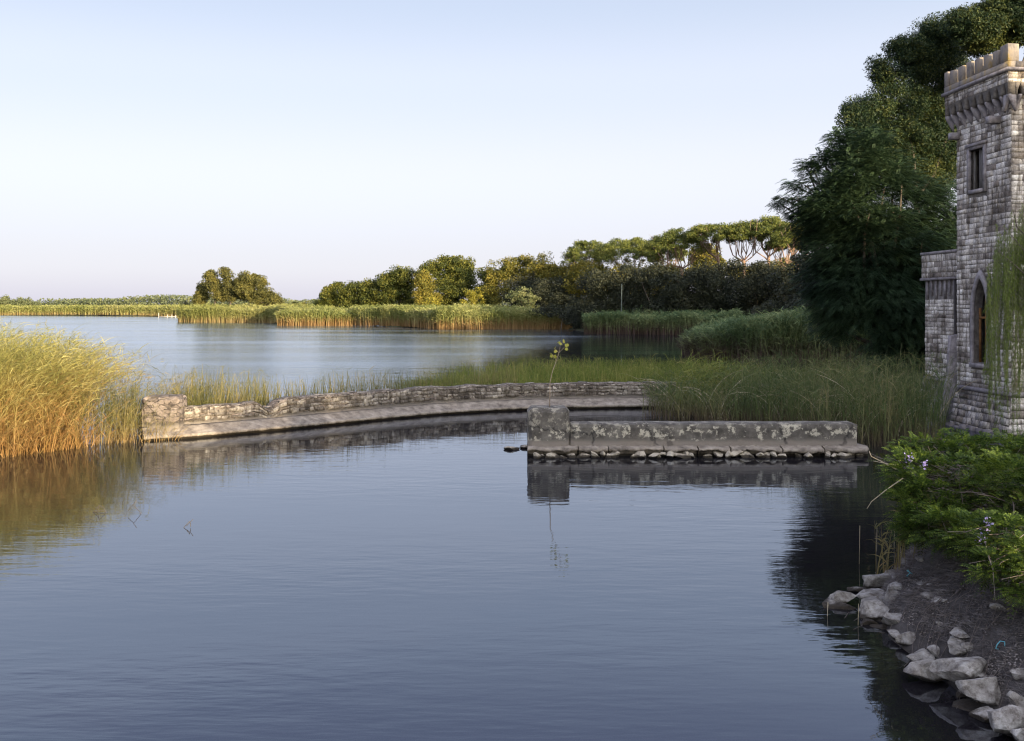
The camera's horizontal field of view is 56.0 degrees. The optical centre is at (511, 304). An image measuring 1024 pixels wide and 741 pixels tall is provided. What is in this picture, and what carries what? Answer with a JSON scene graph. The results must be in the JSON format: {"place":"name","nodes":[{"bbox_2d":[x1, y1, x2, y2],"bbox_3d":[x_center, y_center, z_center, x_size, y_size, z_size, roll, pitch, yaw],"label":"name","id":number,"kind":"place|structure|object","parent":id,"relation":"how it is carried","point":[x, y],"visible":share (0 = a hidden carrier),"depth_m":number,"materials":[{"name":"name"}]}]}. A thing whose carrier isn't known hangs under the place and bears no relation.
{"place":"outdoors","nodes":[
{"label":"outdoors","id":0,"kind":"place"},
{"bbox_2d":[0,315,1023,740],"bbox_3d":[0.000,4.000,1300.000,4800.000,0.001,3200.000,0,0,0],"label":"water","id":1,"kind":"structure","parent":0,"point":[454,577],"depth_m":14.18,"materials":[{"name":"liquid"}]},
{"bbox_2d":[0,315,173,457],"bbox_3d":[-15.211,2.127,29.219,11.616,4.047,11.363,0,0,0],"label":"golden reeds","id":2,"kind":"object","parent":1,"relation":"in","point":[18,373],"visible":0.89,"depth_m":27.54,"materials":[{"name":"plant"}]},
{"bbox_2d":[57,359,232,444],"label":"green reeds","id":3,"kind":"object","parent":1,"relation":"in","point":[127,407],"visible":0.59,"depth_m":28.61,"materials":[{"name":"plant"}]},
{"bbox_2d":[151,368,279,404],"bbox_3d":[-9.823,3.088,31.711,4.023,2.125,4.517,0,0,0],"label":"thin sedge","id":4,"kind":"object","parent":1,"relation":"in","point":[222,402],"visible":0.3,"depth_m":31.59,"materials":[{"name":"plant"}]},
{"bbox_2d":[175,301,338,322],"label":"island reeds","id":5,"kind":"object","parent":1,"relation":"in","point":[229,313],"visible":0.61,"depth_m":216.67,"materials":[{"name":"plant"}]},
{"bbox_2d":[274,304,354,325],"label":"reed clump","id":6,"kind":"object","parent":1,"relation":"in","point":[318,315],"visible":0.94,"depth_m":183.00,"materials":[{"name":"plant"}]},
{"bbox_2d":[179,361,520,405],"bbox_3d":[-5.456,3.039,35.767,15.062,2.223,3.826,0,0,-41],"label":"thin sedge","id":7,"kind":"object","parent":1,"relation":"in","point":[335,390],"visible":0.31,"depth_m":34.56,"materials":[{"name":"plant"}]},
{"bbox_2d":[347,302,571,328],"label":"spit reeds","id":8,"kind":"object","parent":1,"relation":"in","point":[471,316],"visible":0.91,"depth_m":159.73,"materials":[{"name":"plant"}]},
{"bbox_2d":[392,352,899,401],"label":"green sedge field","id":9,"kind":"structure","parent":1,"relation":"in","point":[565,373],"depth_m":44.07,"materials":[{"name":"plant"}]},
{"bbox_2d":[580,305,744,334],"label":"cove reeds","id":10,"kind":"object","parent":1,"relation":"in","point":[644,323],"visible":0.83,"depth_m":129.97,"materials":[{"name":"plant"}]},
{"bbox_2d":[527,405,868,458],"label":"pond wall","id":11,"kind":"structure","parent":1,"relation":"in","point":[553,431],"depth_m":25.50,"materials":[{"name":"concrete"}]},
{"bbox_2d":[549,339,568,406],"bbox_3d":[1.259,1.856,25.831,0.534,1.869,0.232,0,0,0],"label":"sapling","id":12,"kind":"object","parent":11,"relation":"on","point":[555,351],"visible":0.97,"depth_m":25.84,"materials":[{"name":"green plant"}]},
{"bbox_2d":[663,349,776,415],"bbox_3d":[7.595,2.835,35.280,4.674,2.630,4.052,0,0,-24],"label":"sedge tuft","id":13,"kind":"object","parent":1,"relation":"in","point":[699,372],"visible":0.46,"depth_m":34.93,"materials":[{"name":"plant"}]},
{"bbox_2d":[675,305,872,363],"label":"green reed bank","id":14,"kind":"structure","parent":1,"relation":"in","point":[759,334],"depth_m":66.87,"materials":[{"name":"plant"}]},
{"bbox_2d":[626,368,976,439],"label":"arching blades","id":15,"kind":"object","parent":1,"relation":"on","point":[767,403],"visible":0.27,"depth_m":33.46,"materials":[{"name":"plant"}]},
{"bbox_2d":[634,341,974,449],"bbox_3d":[9.492,2.641,32.449,10.930,3.017,13.878,0,0,0],"label":"tall sedge","id":16,"kind":"object","parent":1,"relation":"in","point":[847,381],"visible":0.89,"depth_m":30.64,"materials":[{"name":"plant"}]},
{"bbox_2d":[847,587,867,591],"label":"rock","id":17,"kind":"object","parent":1,"relation":"on","point":[855,589],"visible":0.72,"depth_m":13.40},
{"bbox_2d":[855,588,885,598],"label":"rock","id":18,"kind":"object","parent":1,"relation":"on","point":[876,593],"visible":0.52,"depth_m":12.89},
{"bbox_2d":[862,573,890,588],"bbox_3d":[5.124,3.896,13.552,0.374,0.250,0.282,0,0,0],"label":"rock","id":19,"kind":"object","parent":1,"relation":"on","point":[868,580],"visible":0.77,"depth_m":13.46,"materials":[{"name":"stone"}]},
{"bbox_2d":[870,624,886,629],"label":"rock","id":20,"kind":"object","parent":1,"relation":"in","point":[880,626],"visible":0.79,"depth_m":11.92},
{"bbox_2d":[881,612,900,625],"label":"rock","id":21,"kind":"object","parent":1,"relation":"in","point":[889,618],"visible":0.52,"depth_m":11.80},
{"bbox_2d":[894,632,915,645],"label":"rock","id":22,"kind":"object","parent":1,"relation":"on","point":[905,638],"visible":0.47,"depth_m":11.21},
{"bbox_2d":[903,659,947,681],"bbox_3d":[4.408,3.894,10.256,0.432,0.230,0.244,0,0,-10],"label":"rock","id":23,"kind":"object","parent":1,"relation":"in","point":[920,669],"visible":0.78,"depth_m":10.18,"materials":[{"name":"stone"}]},
{"bbox_2d":[957,689,970,697],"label":"rock","id":24,"kind":"object","parent":1,"relation":"in","point":[961,694],"visible":0.49,"depth_m":9.78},
{"bbox_2d":[970,705,991,722],"bbox_3d":[4.593,3.959,9.310,0.252,0.128,0.231,0,0,-10],"label":"rock","id":25,"kind":"object","parent":1,"relation":"in","point":[980,713],"visible":0.59,"depth_m":9.29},
{"bbox_2d":[986,705,1023,735],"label":"rock","id":26,"kind":"object","parent":1,"relation":"in","point":[1007,719],"visible":0.94,"depth_m":8.83,"materials":[{"name":"stone"}]},
{"bbox_2d":[1010,728,1023,740],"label":"rock","id":27,"kind":"object","parent":1,"relation":"in","point":[1017,734],"visible":1,"depth_m":8.69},
{"bbox_2d":[0,0,1023,304],"label":"sky","id":28,"kind":"structure","parent":0,"point":[149,147],"materials":[{"name":"blue"}]},
{"bbox_2d":[45,314,1023,708],"bbox_3d":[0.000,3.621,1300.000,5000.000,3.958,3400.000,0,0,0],"label":"ground","id":29,"kind":"structure","parent":0,"point":[927,564],"depth_m":10.93,"materials":[{"name":"soil"}]},
{"bbox_2d":[0,303,216,315],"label":"reeds","id":30,"kind":"object","parent":29,"relation":"on","point":[127,309],"visible":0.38,"depth_m":353.35,"materials":[{"name":"plant"}]},
{"bbox_2d":[190,281,210,305],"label":"eucalyptus tree","id":31,"kind":"object","parent":29,"relation":"on","point":[201,296],"visible":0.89,"depth_m":235.12,"materials":[{"name":"green plant"}]},
{"bbox_2d":[200,269,229,303],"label":"eucalyptus tree","id":32,"kind":"object","parent":29,"relation":"on","point":[213,284],"visible":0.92,"depth_m":231.01,"materials":[{"name":"green plant"}]},
{"bbox_2d":[217,266,241,304],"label":"eucalyptus tree","id":33,"kind":"object","parent":29,"relation":"on","point":[226,277],"visible":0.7,"depth_m":229.25,"materials":[{"name":"green plant"}]},
{"bbox_2d":[232,270,270,305],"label":"eucalyptus tree","id":34,"kind":"object","parent":29,"relation":"on","point":[247,284],"visible":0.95,"depth_m":227.07,"materials":[{"name":"green plant"}]},
{"bbox_2d":[248,287,284,306],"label":"eucalyptus tree","id":35,"kind":"object","parent":29,"relation":"on","point":[263,297],"visible":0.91,"depth_m":225.21,"materials":[{"name":"green plant"}]},
{"bbox_2d":[37,294,510,307],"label":"distant wood","id":36,"kind":"object","parent":29,"relation":"on","point":[163,299],"visible":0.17,"depth_m":603.53,"materials":[{"name":"plant"}]},
{"bbox_2d":[313,281,344,306],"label":"oak tree","id":37,"kind":"object","parent":29,"relation":"on","point":[328,295],"visible":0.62,"depth_m":203.61,"materials":[{"name":"green plant"}]},
{"bbox_2d":[335,280,368,308],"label":"oak tree","id":38,"kind":"object","parent":29,"relation":"on","point":[347,294],"visible":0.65,"depth_m":200.55,"materials":[{"name":"green plant"}]},
{"bbox_2d":[354,276,396,306],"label":"oak tree","id":39,"kind":"object","parent":29,"relation":"on","point":[370,288],"visible":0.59,"depth_m":197.87,"materials":[{"name":"green plant"}]},
{"bbox_2d":[375,264,417,305],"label":"oak tree","id":40,"kind":"object","parent":29,"relation":"on","point":[397,284],"visible":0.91,"depth_m":194.60,"materials":[{"name":"green plant"}]},
{"bbox_2d":[412,269,442,305],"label":"oak tree","id":41,"kind":"object","parent":29,"relation":"on","point":[423,279],"visible":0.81,"depth_m":187.34,"materials":[{"name":"green plant"}]},
{"bbox_2d":[422,295,440,306],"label":"bush","id":42,"kind":"object","parent":29,"relation":"on","point":[433,302],"visible":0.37,"depth_m":175.45,"materials":[{"name":"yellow plant"}]},
{"bbox_2d":[416,253,481,305],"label":"oak tree","id":43,"kind":"object","parent":29,"relation":"on","point":[455,280],"visible":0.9,"depth_m":190.55,"materials":[{"name":"green plant"}]},
{"bbox_2d":[457,287,485,305],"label":"bush","id":44,"kind":"object","parent":29,"relation":"on","point":[471,294],"visible":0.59,"depth_m":173.73,"materials":[{"name":"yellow plant"}]},
{"bbox_2d":[473,266,497,305],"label":"oak tree","id":45,"kind":"object","parent":29,"relation":"on","point":[481,275],"visible":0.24,"depth_m":185.34,"materials":[{"name":"green plant"}]},
{"bbox_2d":[140,381,842,440],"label":"curved wall","id":46,"kind":"structure","parent":29,"relation":"on","point":[291,412],"depth_m":33.58,"materials":[{"name":"stone"}]},
{"bbox_2d":[480,253,537,306],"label":"oak tree","id":47,"kind":"object","parent":29,"relation":"on","point":[507,270],"visible":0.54,"depth_m":180.85,"materials":[{"name":"green plant"}]},
{"bbox_2d":[505,286,541,307],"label":"willow bush","id":48,"kind":"object","parent":29,"relation":"on","point":[521,295],"visible":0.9,"depth_m":165.70,"materials":[{"name":"green plant"}]},
{"bbox_2d":[497,271,557,305],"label":"bushy tree","id":49,"kind":"object","parent":29,"relation":"on","point":[528,283],"visible":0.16,"depth_m":175.36,"materials":[{"name":"green plant"}]},
{"bbox_2d":[524,250,573,296],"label":"oak tree","id":50,"kind":"object","parent":29,"relation":"on","point":[542,268],"visible":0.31,"depth_m":176.32,"materials":[{"name":"green plant"}]},
{"bbox_2d":[529,301,570,329],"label":"bush","id":51,"kind":"object","parent":29,"relation":"on","point":[553,310],"visible":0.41,"depth_m":155.88,"materials":[{"name":"green plant"}]},
{"bbox_2d":[532,276,586,309],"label":"bushy tree","id":52,"kind":"object","parent":29,"relation":"on","point":[556,292],"visible":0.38,"depth_m":166.73,"materials":[{"name":"green plant"}]},
{"bbox_2d":[559,307,579,329],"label":"bush","id":53,"kind":"object","parent":29,"relation":"on","point":[566,315],"visible":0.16,"depth_m":152.25,"materials":[{"name":"green plant"}]},
{"bbox_2d":[562,260,613,296],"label":"oak tree","id":54,"kind":"object","parent":29,"relation":"on","point":[573,274],"visible":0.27,"depth_m":164.48,"materials":[{"name":"green plant"}]},
{"bbox_2d":[560,239,620,266],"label":"umbrella pine","id":55,"kind":"object","parent":29,"relation":"on","point":[576,249],"visible":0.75,"depth_m":170.51,"materials":[{"name":"green plant"}]},
{"bbox_2d":[563,265,627,328],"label":"bushy tree","id":56,"kind":"object","parent":29,"relation":"on","point":[596,298],"visible":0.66,"depth_m":140.88,"materials":[{"name":"green plant"}]},
{"bbox_2d":[600,259,659,311],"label":"bushy tree","id":57,"kind":"object","parent":29,"relation":"on","point":[629,296],"visible":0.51,"depth_m":139.49,"materials":[{"name":"green plant"}]},
{"bbox_2d":[593,237,666,267],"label":"umbrella pine","id":58,"kind":"object","parent":29,"relation":"on","point":[625,246],"visible":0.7,"depth_m":163.30,"materials":[{"name":"green plant"}]},
{"bbox_2d":[605,263,656,302],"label":"oak tree","id":59,"kind":"object","parent":29,"relation":"on","point":[615,267],"visible":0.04,"depth_m":156.37,"materials":[{"name":"green plant"}]},
{"bbox_2d":[629,260,696,314],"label":"bushy tree","id":60,"kind":"object","parent":29,"relation":"on","point":[659,303],"visible":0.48,"depth_m":137.15,"materials":[{"name":"green plant"}]},
{"bbox_2d":[645,262,686,289],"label":"oak tree","id":61,"kind":"object","parent":29,"relation":"on","point":[656,265],"visible":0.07,"depth_m":158.63,"materials":[{"name":"green plant"}]},
{"bbox_2d":[646,245,688,270],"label":"umbrella pine","id":62,"kind":"object","parent":29,"relation":"on","point":[652,258],"visible":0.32,"depth_m":158.82,"materials":[{"name":"green plant"}]},
{"bbox_2d":[640,227,712,274],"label":"umbrella pine","id":63,"kind":"object","parent":29,"relation":"on","point":[670,238],"visible":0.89,"depth_m":148.09,"materials":[{"name":"green plant"}]},
{"bbox_2d":[658,258,722,312],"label":"bushy tree","id":64,"kind":"object","parent":29,"relation":"on","point":[673,289],"visible":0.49,"depth_m":134.73,"materials":[{"name":"green plant"}]},
{"bbox_2d":[684,243,728,276],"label":"oak tree","id":65,"kind":"object","parent":29,"relation":"on","point":[703,257],"visible":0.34,"depth_m":160.68,"materials":[{"name":"green plant"}]},
{"bbox_2d":[682,222,735,263],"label":"umbrella pine","id":66,"kind":"object","parent":29,"relation":"on","point":[706,231],"visible":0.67,"depth_m":144.51,"materials":[{"name":"green plant"}]},
{"bbox_2d":[690,257,753,313],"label":"bushy tree","id":67,"kind":"object","parent":29,"relation":"on","point":[717,278],"visible":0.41,"depth_m":132.60,"materials":[{"name":"green plant"}]},
{"bbox_2d":[713,220,767,275],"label":"umbrella pine","id":68,"kind":"object","parent":29,"relation":"on","point":[736,228],"visible":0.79,"depth_m":138.84,"materials":[{"name":"green plant"}]},
{"bbox_2d":[725,260,782,317],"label":"bushy tree","id":69,"kind":"object","parent":29,"relation":"on","point":[747,287],"visible":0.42,"depth_m":130.59,"materials":[{"name":"green plant"}]},
{"bbox_2d":[729,256,794,279],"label":"oak tree","id":70,"kind":"object","parent":29,"relation":"on","point":[783,261],"visible":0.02,"depth_m":157.23,"materials":[{"name":"green plant"}]},
{"bbox_2d":[743,215,786,264],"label":"umbrella pine","id":71,"kind":"object","parent":29,"relation":"on","point":[769,225],"visible":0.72,"depth_m":136.63,"materials":[{"name":"green plant"}]},
{"bbox_2d":[747,297,794,316],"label":"bush","id":72,"kind":"object","parent":29,"relation":"on","point":[765,307],"visible":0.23,"depth_m":111.65,"materials":[{"name":"green plant"}]},
{"bbox_2d":[755,262,800,309],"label":"bushy tree","id":73,"kind":"object","parent":29,"relation":"on","point":[784,276],"visible":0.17,"depth_m":127.97,"materials":[{"name":"green plant"}]},
{"bbox_2d":[762,241,802,266],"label":"umbrella pine","id":74,"kind":"object","parent":29,"relation":"on","point":[778,251],"visible":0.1,"depth_m":141.70,"materials":[{"name":"green plant"}]},
{"bbox_2d":[766,222,819,268],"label":"umbrella pine","id":75,"kind":"object","parent":29,"relation":"on","point":[776,238],"visible":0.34,"depth_m":133.10,"materials":[{"name":"green plant"}]},
{"bbox_2d":[779,297,814,311],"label":"bush","id":76,"kind":"object","parent":29,"relation":"on","point":[793,305],"visible":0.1,"depth_m":99.79,"materials":[{"name":"green plant"}]},
{"bbox_2d":[765,126,876,372],"bbox_3d":[14.865,-2.334,45.662,5.617,12.269,3.035,0,0,-8],"label":"locust tree","id":77,"kind":"object","parent":29,"relation":"on","point":[813,162],"visible":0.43,"depth_m":45.42,"materials":[{"name":"green plant"}]},
{"bbox_2d":[765,205,905,306],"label":"holm oak","id":78,"kind":"object","parent":29,"relation":"on","point":[784,292],"visible":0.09,"depth_m":109.84,"materials":[{"name":"green plant"}]},
{"bbox_2d":[822,599,856,609],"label":"rock","id":79,"kind":"object","parent":29,"relation":"on","point":[833,604],"visible":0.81,"depth_m":12.70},
{"bbox_2d":[825,591,856,602],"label":"rock","id":80,"kind":"object","parent":79,"relation":"on","point":[843,596],"visible":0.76,"depth_m":12.85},
{"bbox_2d":[782,119,956,375],"bbox_3d":[17.141,-2.327,43.770,9.061,12.288,6.713,0,0,0],"label":"locust tree","id":81,"kind":"object","parent":29,"relation":"on","point":[885,305],"visible":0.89,"depth_m":43.37,"materials":[{"name":"green plant"}]},
{"bbox_2d":[859,596,888,619],"bbox_3d":[4.670,3.933,12.428,0.354,0.261,0.562,0,0,20],"label":"rock","id":82,"kind":"object","parent":29,"relation":"on","point":[873,607],"visible":0.93,"depth_m":12.30,"materials":[{"name":"stone"}]},
{"bbox_2d":[883,589,900,604],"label":"rock","id":83,"kind":"object","parent":29,"relation":"on","point":[888,593],"visible":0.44,"depth_m":12.48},
{"bbox_2d":[869,502,916,573],"bbox_3d":[5.574,3.301,13.737,1.018,1.535,1.391,0,0,-30],"label":"foot reed","id":84,"kind":"object","parent":29,"relation":"on","point":[899,545],"visible":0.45,"depth_m":13.75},
{"bbox_2d":[887,629,899,639],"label":"rock","id":85,"kind":"object","parent":29,"relation":"on","point":[893,633],"visible":0.59,"depth_m":11.48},
{"bbox_2d":[889,582,902,590],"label":"rock","id":86,"kind":"object","parent":29,"relation":"on","point":[893,585],"visible":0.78,"depth_m":12.62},
{"bbox_2d":[832,10,972,332],"bbox_3d":[21.986,-6.149,52.740,10.032,19.245,6.227,0,0,0],"label":"maritime pine","id":87,"kind":"object","parent":29,"relation":"on","point":[928,55],"visible":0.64,"depth_m":51.39,"materials":[{"name":"green plant"}]},
{"bbox_2d":[906,648,934,661],"bbox_3d":[4.583,3.920,10.709,0.290,0.137,0.301,0,0,-23],"label":"rock","id":88,"kind":"object","parent":29,"relation":"on","point":[922,653],"visible":0.67,"depth_m":10.69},
{"bbox_2d":[927,644,939,656],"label":"rock","id":89,"kind":"object","parent":29,"relation":"on","point":[933,650],"visible":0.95,"depth_m":10.65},
{"bbox_2d":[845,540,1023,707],"bbox_3d":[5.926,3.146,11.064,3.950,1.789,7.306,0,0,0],"label":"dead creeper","id":90,"kind":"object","parent":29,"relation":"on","point":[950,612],"visible":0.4,"depth_m":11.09,"materials":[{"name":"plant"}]},
{"bbox_2d":[920,249,956,413],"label":"stone wing","id":91,"kind":"structure","parent":29,"relation":"on","point":[939,273],"depth_m":35.03,"materials":[{"name":"stone"}]},
{"bbox_2d":[866,427,1023,619],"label":"wisteria shrub","id":92,"kind":"object","parent":29,"relation":"on","point":[944,514],"visible":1,"depth_m":12.27,"materials":[{"name":"green plant"}]},
{"bbox_2d":[934,197,956,239],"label":"holm oak","id":93,"kind":"object","parent":29,"relation":"on","point":[949,225],"visible":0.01,"depth_m":92.03,"materials":[{"name":"green plant"}]},
{"bbox_2d":[871,502,1023,704],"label":"dry litter","id":94,"kind":"object","parent":29,"relation":"on","point":[933,583],"visible":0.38,"depth_m":11.13,"materials":[{"name":"plant"}]},
{"bbox_2d":[948,638,965,655],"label":"rock","id":95,"kind":"object","parent":29,"relation":"on","point":[954,645],"visible":0.95,"depth_m":10.34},
{"bbox_2d":[932,656,986,682],"bbox_3d":[4.676,3.777,9.927,0.591,0.288,0.404,0,0,0],"label":"rock","id":96,"kind":"object","parent":29,"relation":"on","point":[954,670],"visible":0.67,"depth_m":9.84,"materials":[{"name":"stone"}]},
{"bbox_2d":[950,627,968,637],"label":"rock","id":97,"kind":"object","parent":29,"relation":"on","point":[956,632],"visible":0.97,"depth_m":10.50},
{"bbox_2d":[960,642,972,650],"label":"rock","id":98,"kind":"object","parent":29,"relation":"on","point":[967,645],"visible":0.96,"depth_m":10.27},
{"bbox_2d":[953,698,980,711],"bbox_3d":[4.533,4.004,9.579,0.266,0.091,0.312,0,0,-41],"label":"rock","id":99,"kind":"object","parent":29,"relation":"on","point":[966,704],"visible":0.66,"depth_m":9.58,"materials":[{"name":"stone"}]},
{"bbox_2d":[957,677,1001,705],"bbox_3d":[4.642,3.798,9.531,0.431,0.262,0.335,0,0,0],"label":"rock","id":100,"kind":"object","parent":29,"relation":"on","point":[987,689],"visible":1,"depth_m":9.44,"materials":[{"name":"stone"}]},
{"bbox_2d":[936,43,1023,437],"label":"stone tower","id":101,"kind":"structure","parent":29,"relation":"on","point":[983,96],"depth_m":30.65,"materials":[{"name":"grey stone"}]},
{"bbox_2d":[965,140,987,194],"bbox_3d":[15.060,-4.410,31.020,0.330,1.620,1.160,0,0,-5],"label":"window","id":102,"kind":"structure","parent":101,"relation":"in","point":[981,154],"depth_m":31.09,"materials":[{"name":"grey stone"}]},
{"bbox_2d":[969,270,990,368],"bbox_3d":[15.092,0.450,30.801,0.400,3.140,1.080,0,0,-5],"label":"window","id":103,"kind":"structure","parent":101,"relation":"in","point":[980,275],"depth_m":31.14,"materials":[{"name":"grey stone"}]},
{"bbox_2d":[940,0,1023,60],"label":"maritime pine","id":104,"kind":"object","parent":29,"relation":"on","point":[982,28],"visible":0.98,"depth_m":46.61,"materials":[{"name":"green plant"}]},
{"bbox_2d":[990,603,1005,609],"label":"rock","id":105,"kind":"object","parent":29,"relation":"on","point":[994,605],"visible":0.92,"depth_m":10.47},
{"bbox_2d":[981,204,1023,434],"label":"weeping willow","id":106,"kind":"object","parent":29,"relation":"on","point":[1008,286],"visible":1,"depth_m":25.26,"materials":[{"name":"green plant"}]},
{"bbox_2d":[1007,691,1023,708],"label":"rock","id":107,"kind":"object","parent":29,"relation":"on","point":[1016,699],"visible":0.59,"depth_m":9.05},
{"bbox_2d":[1011,668,1023,680],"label":"rock","id":108,"kind":"object","parent":29,"relation":"on","point":[1017,673],"visible":0.97,"depth_m":9.42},
{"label":"rock","id":109,"kind":"object","parent":29,"relation":"on","visible":0},
{"bbox_2d":[860,618,878,624],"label":"rock","id":110,"kind":"object","parent":109,"relation":"on","point":[866,621],"visible":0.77,"depth_m":12.04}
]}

